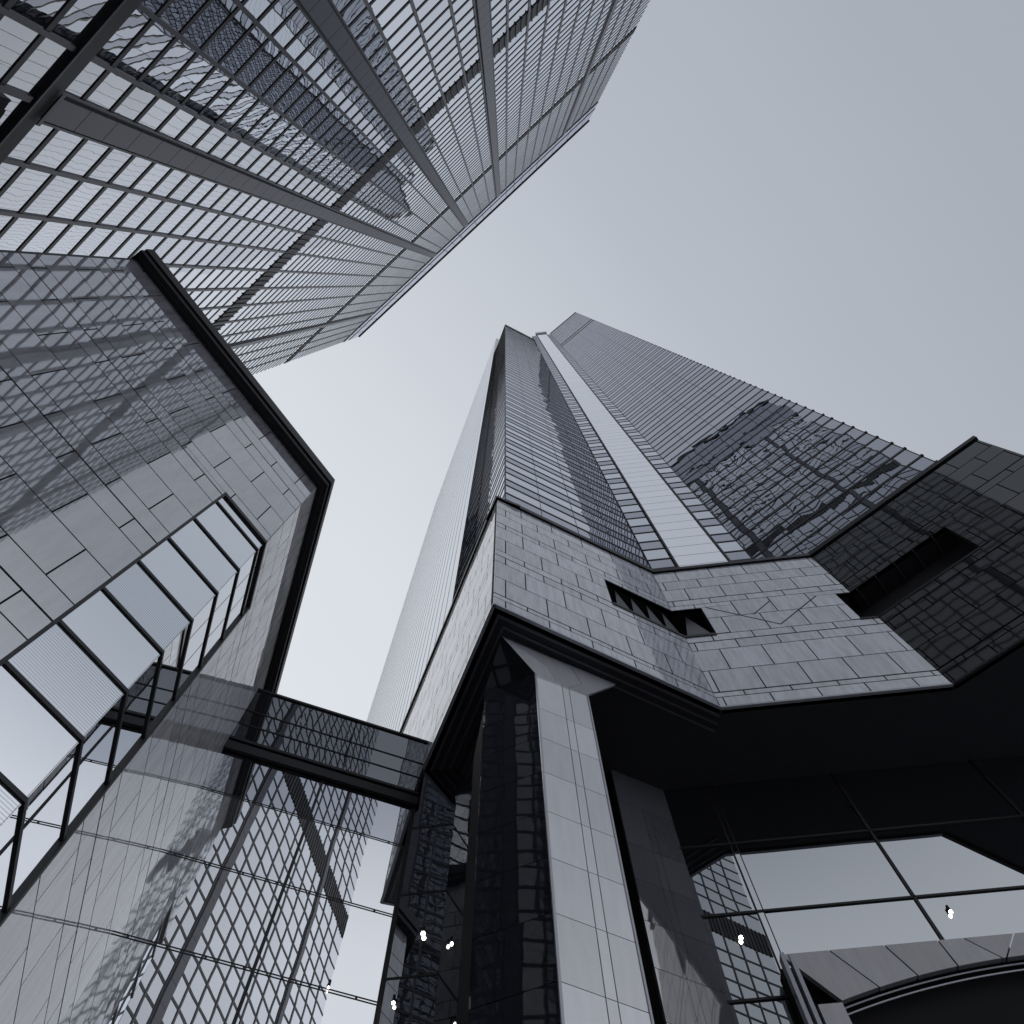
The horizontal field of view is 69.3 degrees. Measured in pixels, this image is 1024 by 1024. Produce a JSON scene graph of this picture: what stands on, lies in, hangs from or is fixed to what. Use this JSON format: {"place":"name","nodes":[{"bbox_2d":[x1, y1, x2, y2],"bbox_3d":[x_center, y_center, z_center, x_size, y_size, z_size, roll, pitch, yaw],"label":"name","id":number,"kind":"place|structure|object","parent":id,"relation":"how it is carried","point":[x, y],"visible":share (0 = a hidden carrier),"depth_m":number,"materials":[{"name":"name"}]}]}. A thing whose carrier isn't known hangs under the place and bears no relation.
{"place":"outdoors","nodes":[
{"label":"outdoors","id":0,"kind":"place"},
{"bbox_2d":[0,0,649,374],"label":"office tower","id":1,"kind":"structure","parent":0,"point":[273,183],"depth_m":48.52,"materials":[{"name":"grey glass"}]},
{"bbox_2d":[253,0,1023,720],"label":"sky","id":2,"kind":"structure","parent":0,"point":[818,205],"materials":[{"name":"grey"}]},
{"bbox_2d":[366,312,1023,1023],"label":"stepped tower","id":3,"kind":"structure","parent":0,"point":[690,668],"depth_m":35.09,"materials":[{"name":"stone"}]},
{"bbox_2d":[223,688,427,806],"bbox_3d":[-8.920,12.215,35.246,8.870,4.717,3.080,19,-74,-6],"label":"footbridge","id":4,"kind":"object","parent":3,"relation":"attached to","point":[318,742],"visible":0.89,"depth_m":34.56,"materials":[{"name":"black glass"}]},
{"bbox_2d":[392,994,395,1004],"bbox_3d":[-3.843,15.893,24.112,0.100,0.325,0.148,-2,-73,0],"label":"globe lamp","id":5,"kind":"object","parent":3,"relation":"attached to","point":[393,999],"visible":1,"depth_m":24.08,"materials":[{"name":"glass"}]},
{"bbox_2d":[421,926,424,935],"bbox_3d":[-3.176,15.038,26.569,0.148,0.375,0.172,-2,-73,0],"label":"globe lamp","id":6,"kind":"object","parent":3,"relation":"attached to","point":[423,931],"visible":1,"depth_m":26.47,"materials":[{"name":"glass"}]},
{"bbox_2d":[533,336,675,569],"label":"window strip","id":7,"kind":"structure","parent":3,"relation":"in","point":[652,547],"depth_m":80.04,"materials":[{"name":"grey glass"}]},
{"bbox_2d":[548,335,751,560],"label":"window strip","id":8,"kind":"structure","parent":3,"relation":"in","point":[722,537],"depth_m":79.88,"materials":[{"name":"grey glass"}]},
{"bbox_2d":[605,580,716,637],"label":"ribbon window","id":9,"kind":"structure","parent":3,"relation":"in","point":[689,625],"depth_m":44.78,"materials":[{"name":"black glass"}]},
{"bbox_2d":[945,905,952,913],"bbox_3d":[16.441,14.967,27.869,0.128,0.355,0.162,-2,-73,0],"label":"globe lamp","id":10,"kind":"object","parent":3,"relation":"attached to","point":[949,909],"visible":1,"depth_m":27.83,"materials":[{"name":"glass"}]},
{"label":"plaza ground","id":11,"kind":"structure","parent":0,"visible":0},
{"bbox_2d":[0,249,334,1023],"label":"stone building","id":12,"kind":"structure","parent":11,"relation":"on","point":[166,481],"depth_m":21.81,"materials":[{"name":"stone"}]},
{"bbox_2d":[0,492,267,926],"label":"window frame","id":13,"kind":"structure","parent":12,"relation":"in","point":[9,907],"depth_m":18.30,"materials":[{"name":"metal"}]},
{"bbox_2d":[57,749,415,1023],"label":"glass hall front","id":14,"kind":"structure","parent":11,"relation":"on","point":[268,893],"depth_m":25.67,"materials":[{"name":"glass"}]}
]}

